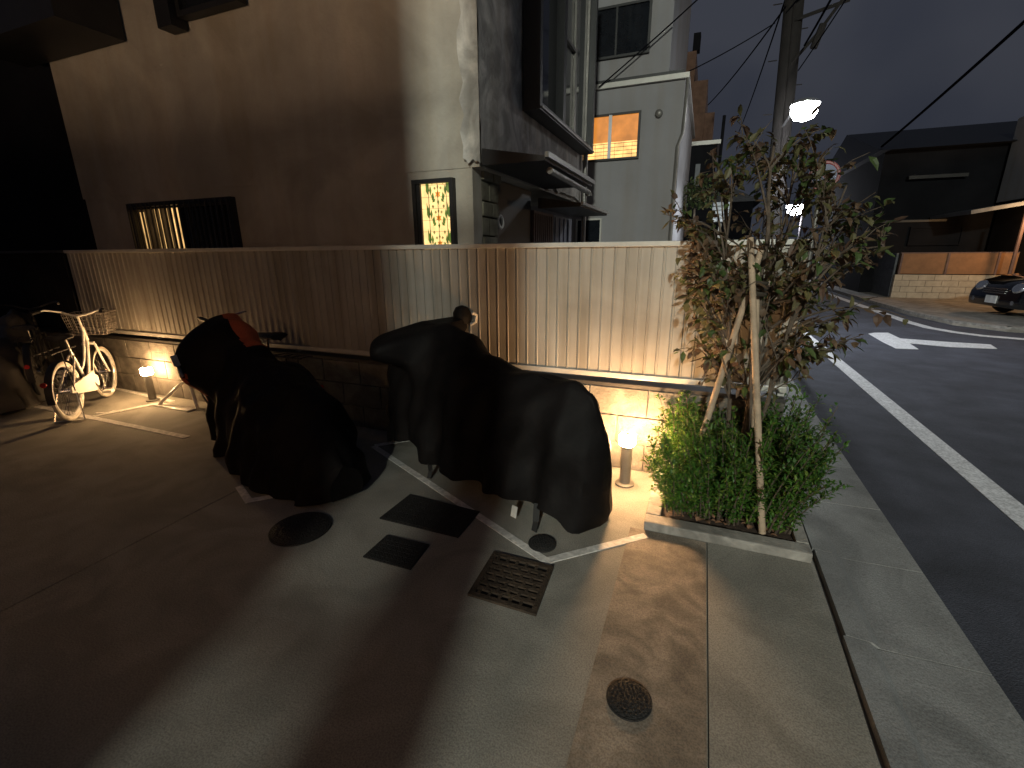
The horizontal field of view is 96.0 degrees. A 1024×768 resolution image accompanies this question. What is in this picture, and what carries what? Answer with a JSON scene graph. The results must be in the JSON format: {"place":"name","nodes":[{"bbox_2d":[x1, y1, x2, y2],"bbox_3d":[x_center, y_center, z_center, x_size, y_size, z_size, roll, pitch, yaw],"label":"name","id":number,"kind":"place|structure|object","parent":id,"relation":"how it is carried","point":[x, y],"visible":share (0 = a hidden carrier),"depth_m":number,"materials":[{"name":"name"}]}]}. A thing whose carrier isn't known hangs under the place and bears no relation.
{"place":"outdoors","nodes":[
{"label":"outdoors","id":0,"kind":"place"},
{"bbox_2d":[0,370,707,767],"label":"forecourt","id":1,"kind":"structure","parent":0,"point":[164,602],"depth_m":1.98,"materials":[{"name":"concrete"}]},
{"bbox_2d":[0,309,64,413],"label":"covered scooter","id":2,"kind":"object","parent":1,"relation":"on","point":[17,392],"visible":0.63,"depth_m":4.75,"materials":[{"name":"black fabric"}]},
{"bbox_2d":[0,301,66,397],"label":"bicycle","id":3,"kind":"object","parent":1,"relation":"on","point":[31,348],"visible":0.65,"depth_m":4.95,"materials":[{"name":"metal"}]},
{"bbox_2d":[0,60,117,333],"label":"dark house","id":4,"kind":"structure","parent":1,"relation":"on","point":[43,205],"depth_m":6.47,"materials":[{"name":"black paint"}]},
{"bbox_2d":[28,307,116,423],"bbox_3d":[-4.309,-0.239,4.601,0.567,0.996,1.420,-6,17,-20],"label":"bicycle","id":5,"kind":"object","parent":1,"relation":"on","point":[88,381],"visible":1,"depth_m":4.54,"materials":[{"name":"white metal"}]},
{"bbox_2d":[140,367,159,401],"bbox_3d":[-3.852,-0.002,4.900,0.124,0.369,0.124,6,17,21],"label":"bollard lamp","id":6,"kind":"object","parent":1,"relation":"on","point":[146,373],"visible":1,"depth_m":4.88,"materials":[{"name":"metal"}]},
{"bbox_2d":[153,381,198,411],"bbox_3d":[-3.428,0.107,4.718,0.540,0.254,0.185,6,17,21],"label":"stand","id":7,"kind":"object","parent":1,"relation":"on","point":[161,403],"visible":0.94,"depth_m":4.70,"materials":[{"name":"white metal"}]},
{"bbox_2d":[197,311,323,402],"bbox_3d":[-2.356,-0.133,4.175,1.660,0.996,0.567,7,17,23],"label":"bicycle","id":8,"kind":"object","parent":1,"relation":"on","point":[269,336],"visible":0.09,"depth_m":3.92,"materials":[{"name":"metal"}]},
{"bbox_2d":[170,313,370,506],"bbox_3d":[-1.843,0.049,3.419,2.132,1.043,0.828,13,21,40],"label":"covered scooter","id":9,"kind":"object","parent":1,"relation":"on","point":[279,430],"visible":1,"depth_m":3.03,"materials":[{"name":"fabric"}]},
{"bbox_2d":[268,512,331,546],"bbox_3d":[-1.198,0.814,2.613,0.330,0.015,0.330,6,17,21],"label":"manhole cover","id":10,"kind":"object","parent":1,"relation":"on","point":[299,529],"visible":1,"depth_m":2.59,"materials":[{"name":"metal"}]},
{"bbox_2d":[0,0,608,370],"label":"plaster house","id":11,"kind":"structure","parent":1,"relation":"on","point":[235,123],"depth_m":4.60,"materials":[{"name":"paint"}]},
{"bbox_2d":[126,196,242,252],"bbox_3d":[-3.846,-1.722,5.403,1.760,0.800,0.099,6,17,21],"label":"barred window","id":12,"kind":"structure","parent":11,"relation":"in","point":[213,222],"depth_m":5.32,"materials":[{"name":"grey"}]},
{"bbox_2d":[174,0,246,21],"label":"upper window","id":13,"kind":"structure","parent":11,"relation":"in","point":[187,10],"depth_m":4.42,"materials":[{"name":"black glass"}]},
{"bbox_2d":[411,177,457,244],"bbox_3d":[-0.696,-1.418,4.194,0.415,0.830,0.064,6,17,21],"label":"stained window","id":14,"kind":"structure","parent":11,"relation":"in","point":[433,200],"depth_m":4.15,"materials":[{"name":"multicoloured"}]},
{"bbox_2d":[488,181,530,370],"bbox_3d":[-0.004,-1.099,5.313,0.075,2.190,1.080,6,17,21],"label":"door","id":15,"kind":"structure","parent":11,"relation":"in","point":[514,202],"depth_m":5.08,"materials":[{"name":"grey metal"}]},
{"bbox_2d":[531,210,552,242],"bbox_3d":[0.377,-1.241,6.178,0.112,1.980,0.780,6,17,21],"label":"slatted door","id":16,"kind":"structure","parent":11,"relation":"in","point":[541,222],"depth_m":5.83,"materials":[{"name":"brown wood"}]},
{"bbox_2d":[523,0,598,154],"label":"bay window","id":17,"kind":"structure","parent":11,"relation":"in","point":[560,36],"depth_m":5.18,"materials":[{"name":"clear glass"}]},
{"bbox_2d":[33,387,647,564],"bbox_3d":[-2.469,0.450,3.940,7.065,0.006,1.437,6,17,21],"label":"bay marking","id":18,"kind":"object","parent":1,"relation":"on","point":[247,498],"visible":0.76,"depth_m":2.95,"materials":[{"name":"paint"}]},
{"bbox_2d":[363,535,428,569],"bbox_3d":[-0.592,0.869,2.404,0.285,0.014,0.210,6,17,21],"label":"access cover","id":19,"kind":"object","parent":1,"relation":"on","point":[398,552],"visible":1,"depth_m":2.39,"materials":[{"name":"metal"}]},
{"bbox_2d":[39,328,785,472],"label":"block wall","id":20,"kind":"structure","parent":1,"relation":"on","point":[357,387],"depth_m":4.02,"materials":[{"name":"concrete"}]},
{"bbox_2d":[63,239,810,395],"bbox_3d":[-1.640,-0.708,3.998,7.141,0.929,0.102,6,17,21],"label":"metal fence","id":21,"kind":"object","parent":20,"relation":"on","point":[609,309],"visible":0.77,"depth_m":3.45,"materials":[{"name":"metal"}]},
{"bbox_2d":[380,494,479,537],"bbox_3d":[-0.480,0.771,2.744,0.520,0.014,0.300,6,17,21],"label":"access cover","id":22,"kind":"object","parent":1,"relation":"on","point":[423,513],"visible":1,"depth_m":2.71,"materials":[{"name":"metal"}]},
{"bbox_2d":[369,305,612,533],"bbox_3d":[-0.277,0.098,3.080,2.106,1.122,0.788,14,22,42],"label":"covered motorbike","id":23,"kind":"object","parent":1,"relation":"on","point":[462,405],"visible":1,"depth_m":2.73,"materials":[{"name":"fabric"}]},
{"bbox_2d":[467,551,553,615],"bbox_3d":[0.004,0.929,2.178,0.345,0.014,0.330,6,17,21],"label":"drain grate","id":24,"kind":"object","parent":1,"relation":"on","point":[519,584],"visible":1,"depth_m":2.16,"materials":[{"name":"metal"}]},
{"bbox_2d":[528,534,555,552],"bbox_3d":[0.161,0.847,2.458,0.150,0.015,0.150,6,17,21],"label":"manhole cover","id":25,"kind":"object","parent":1,"relation":"on","point":[541,543],"visible":1,"depth_m":2.44,"materials":[{"name":"metal"}]},
{"bbox_2d":[615,432,635,487],"bbox_3d":[0.752,0.492,3.040,0.124,0.369,0.124,6,17,21],"label":"bollard lamp","id":26,"kind":"object","parent":1,"relation":"on","point":[627,441],"visible":1,"depth_m":3.01,"materials":[{"name":"metal"}]},
{"bbox_2d":[566,527,706,767],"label":"stained pavement band","id":27,"kind":"object","parent":1,"relation":"on","point":[652,642],"visible":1,"depth_m":1.75,"materials":[{"name":"concrete"}]},
{"bbox_2d":[606,679,652,721],"bbox_3d":[0.405,1.091,1.597,0.156,0.015,0.156,6,17,21],"label":"manhole cover","id":28,"kind":"object","parent":27,"relation":"on","point":[629,700],"visible":1,"depth_m":1.59,"materials":[{"name":"metal"}]},
{"bbox_2d":[644,470,812,562],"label":"planter kerb","id":29,"kind":"structure","parent":1,"relation":"on","point":[794,545],"depth_m":2.48,"materials":[{"name":"concrete"}]},
{"bbox_2d":[668,506,776,535],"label":"fallen leaves","id":30,"kind":"object","parent":29,"relation":"on","point":[708,521],"visible":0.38,"depth_m":2.57,"materials":[{"name":"brown plant"}]},
{"bbox_2d":[698,250,763,441],"bbox_3d":[1.176,-0.003,2.630,0.283,1.466,0.037,5,17,19],"label":"tree stake","id":31,"kind":"object","parent":29,"relation":"on","point":[726,357],"visible":0.52,"depth_m":2.57,"materials":[{"name":"brown wood"}]},
{"bbox_2d":[640,382,853,534],"bbox_3d":[1.300,0.367,2.719,0.998,0.680,0.984,6,17,21],"label":"shrub","id":32,"kind":"object","parent":29,"relation":"on","point":[716,467],"visible":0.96,"depth_m":2.49,"materials":[{"name":"green plant"}]},
{"bbox_2d":[751,272,759,491],"bbox_3d":[1.379,0.041,2.618,0.215,1.384,0.037,-2,16,-5],"label":"tree stake","id":33,"kind":"object","parent":29,"relation":"on","point":[758,307],"visible":0.1,"depth_m":2.49,"materials":[{"name":"brown wood"}]},
{"bbox_2d":[747,237,765,534],"bbox_3d":[1.281,0.027,2.414,0.036,1.527,0.367,-6,17,-18],"label":"tree stake","id":34,"kind":"object","parent":29,"relation":"on","point":[755,372],"visible":0.9,"depth_m":2.40,"materials":[{"name":"brown wood"}]},
{"bbox_2d":[661,104,907,455],"bbox_3d":[1.388,-0.342,2.582,1.191,2.161,0.803,6,17,21],"label":"young tree","id":35,"kind":"object","parent":29,"relation":"on","point":[725,293],"visible":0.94,"depth_m":2.42,"materials":[{"name":"green plant"}]},
{"bbox_2d":[743,279,768,296],"bbox_3d":[1.282,-0.507,2.434,0.126,0.088,0.126,6,17,21],"label":"stake tie","id":36,"kind":"object","parent":35,"relation":"attached to","point":[763,294],"visible":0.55,"depth_m":2.38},
{"bbox_2d":[707,542,884,767],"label":"forecourt strip","id":37,"kind":"object","parent":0,"point":[783,691],"visible":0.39,"depth_m":1.70,"materials":[{"name":"concrete"}]},
{"bbox_2d":[688,0,1023,245],"label":"sky","id":38,"kind":"structure","parent":0,"point":[878,64],"materials":[{"name":"grey"}]},
{"bbox_2d":[790,290,1023,720],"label":"road","id":39,"kind":"structure","parent":0,"point":[961,537],"depth_m":3.60,"materials":[{"name":"grey asphalt"}]},
{"bbox_2d":[708,183,760,239],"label":"house","id":40,"kind":"structure","parent":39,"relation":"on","point":[740,203],"depth_m":40.15,"materials":[{"name":"grey"}]},
{"bbox_2d":[755,0,849,238],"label":"utility pole","id":41,"kind":"object","parent":39,"relation":"on","point":[790,52],"visible":0.6,"depth_m":8.48,"materials":[{"name":"concrete"}]},
{"bbox_2d":[595,23,774,108],"bbox_3d":[3.007,-5.642,8.219,3.515,1.577,0.018,-3,16,-9],"label":"overhead wire","id":42,"kind":"object","parent":41,"relation":"attached to","point":[730,49],"visible":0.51,"depth_m":8.28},
{"bbox_2d":[708,6,785,104],"bbox_3d":[6.554,-9.473,14.743,0.029,1.630,14.263,3,16,13],"label":"overhead wire","id":43,"kind":"object","parent":41,"relation":"attached to","point":[751,52],"visible":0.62,"depth_m":10.41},
{"bbox_2d":[729,2,783,147],"bbox_3d":[10.905,-12.751,22.072,0.029,3.230,32.103,6,17,21],"label":"overhead wire","id":44,"kind":"object","parent":41,"relation":"attached to","point":[763,64],"visible":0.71,"depth_m":11.66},
{"bbox_2d":[781,97,820,126],"bbox_3d":[4.934,-4.734,8.160,0.448,0.345,1.182,-1,16,-2],"label":"street lamp","id":45,"kind":"object","parent":41,"relation":"attached to","point":[802,109],"visible":0.98,"depth_m":7.68,"materials":[{"name":"metal"}]},
{"bbox_2d":[803,0,831,45],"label":"overhead wire","id":46,"kind":"object","parent":41,"relation":"attached to","point":[819,19],"visible":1,"depth_m":7.30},
{"bbox_2d":[798,0,845,70],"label":"overhead wire","id":47,"kind":"object","parent":41,"relation":"attached to","point":[822,34],"visible":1,"depth_m":7.24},
{"bbox_2d":[793,161,840,359],"bbox_3d":[3.812,-1.479,5.930,0.340,2.540,0.080,6,17,21],"label":"road sign","id":48,"kind":"object","parent":39,"relation":"on","point":[830,165],"visible":0.27,"depth_m":5.62,"materials":[{"name":"metal"}]},
{"bbox_2d":[804,332,1023,530],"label":"road edge line","id":49,"kind":"object","parent":39,"relation":"on","point":[1008,505],"depth_m":3.52,"materials":[{"name":"paint"}]},
{"bbox_2d":[828,293,1023,339],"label":"edge line","id":50,"kind":"object","parent":39,"relation":"on","point":[896,317],"visible":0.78,"depth_m":9.29,"materials":[{"name":"paint"}]},
{"bbox_2d":[869,333,996,348],"bbox_3d":[7.061,-0.705,7.746,1.530,0.006,1.700,6,17,21],"label":"road arrow","id":51,"kind":"object","parent":39,"relation":"on","point":[891,340],"visible":1,"depth_m":7.62,"materials":[{"name":"paint"}]},
{"bbox_2d":[810,261,1023,332],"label":"pavement","id":52,"kind":"structure","parent":0,"point":[962,309],"depth_m":11.35,"materials":[{"name":"grey concrete"}]},
{"bbox_2d":[786,199,804,238],"bbox_3d":[15.675,-8.240,25.927,0.960,4.390,0.960,6,17,21],"label":"street lamp","id":53,"kind":"object","parent":52,"relation":"on","point":[801,219],"visible":0.27,"depth_m":25.45,"materials":[{"name":"metal"}]},
{"bbox_2d":[870,253,898,296],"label":"shutter wall","id":54,"kind":"structure","parent":52,"relation":"on","point":[883,274],"depth_m":15.16,"materials":[{"name":"grey metal"}]},
{"bbox_2d":[809,281,1023,329],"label":"kerb","id":55,"kind":"structure","parent":52,"relation":"on","point":[935,316],"depth_m":10.21,"materials":[{"name":"concrete"}]},
{"bbox_2d":[816,121,1017,291],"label":"dark corner house","id":56,"kind":"structure","parent":52,"relation":"on","point":[921,176],"depth_m":15.18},
{"bbox_2d":[906,226,964,245],"bbox_3d":[13.954,-4.886,15.220,1.400,0.600,0.098,6,17,21],"label":"window","id":57,"kind":"structure","parent":56,"relation":"in","point":[928,235],"depth_m":15.21,"materials":[{"name":"black glass"}]},
{"bbox_2d":[881,20,1023,147],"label":"overhead wire","id":58,"kind":"object","parent":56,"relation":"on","point":[1003,40],"visible":1,"depth_m":10.55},
{"bbox_2d":[889,252,1019,298],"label":"corner wall","id":59,"kind":"structure","parent":52,"relation":"on","point":[908,281],"depth_m":13.90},
{"bbox_2d":[930,116,1023,274],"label":"lamp lit house","id":60,"kind":"structure","parent":52,"relation":"on","point":[1007,233],"depth_m":13.62,"materials":[{"name":"grey paint"}]},
{"bbox_2d":[968,272,1023,311],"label":"parked car","id":61,"kind":"object","parent":52,"relation":"on","point":[1003,293],"visible":1,"depth_m":10.35,"materials":[{"name":"paint"}]},
{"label":"ground","id":62,"kind":"structure","parent":0,"visible":0},
{"bbox_2d":[531,0,694,247],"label":"grey house","id":63,"kind":"structure","parent":62,"relation":"on","point":[640,156],"depth_m":8.02,"materials":[{"name":"grey paint"}]},
{"bbox_2d":[575,218,601,247],"bbox_3d":[1.445,-2.818,8.735,0.490,0.590,0.048,6,17,21],"label":"low window","id":64,"kind":"structure","parent":63,"relation":"in","point":[593,231],"depth_m":8.70,"materials":[{"name":"black glass"}]},
{"bbox_2d":[582,110,640,162],"bbox_3d":[1.733,-4.362,8.159,1.025,0.750,0.063,6,17,21],"label":"lit window","id":65,"kind":"structure","parent":63,"relation":"in","point":[616,135],"depth_m":8.12,"materials":[{"name":"orange glass"}]},
{"bbox_2d":[596,0,652,61],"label":"dark window","id":66,"kind":"structure","parent":63,"relation":"in","point":[624,29],"depth_m":7.70,"materials":[{"name":"black glass"}]},
{"bbox_2d":[599,0,697,86],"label":"overhead wire","id":67,"kind":"object","parent":63,"relation":"attached to","point":[648,43],"visible":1,"depth_m":7.52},
{"bbox_2d":[686,32,714,141],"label":"brown building","id":68,"kind":"structure","parent":62,"relation":"on","point":[704,123],"depth_m":14.28,"materials":[{"name":"paint"}]},
{"bbox_2d":[683,173,718,239],"bbox_3d":[4.144,-3.086,10.474,0.789,3.106,0.806,-8,18,-25],"label":"hedge tree","id":69,"kind":"object","parent":62,"relation":"on","point":[693,192],"visible":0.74,"depth_m":10.12,"materials":[{"name":"green plant"}]},
{"bbox_2d":[683,115,725,240],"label":"dark house","id":70,"kind":"structure","parent":62,"relation":"on","point":[700,155],"depth_m":12.49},
{"bbox_2d":[694,164,700,185],"bbox_3d":[5.046,-5.694,12.573,0.120,0.550,0.038,6,17,21],"label":"window","id":71,"kind":"structure","parent":70,"relation":"in","point":[697,169],"depth_m":12.53,"materials":[{"name":"grey glass"}]},
{"bbox_2d":[712,202,729,237],"bbox_3d":[4.829,-2.929,10.915,0.400,2.550,0.387,6,17,21],"label":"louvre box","id":72,"kind":"object","parent":62,"relation":"on","point":[719,210],"visible":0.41,"depth_m":10.49,"materials":[{"name":"metal"}]},
{"bbox_2d":[760,378,1023,767],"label":"gutter kerb","id":73,"kind":"structure","parent":62,"relation":"on","point":[932,693],"depth_m":1.79,"materials":[{"name":"concrete"}]}
]}

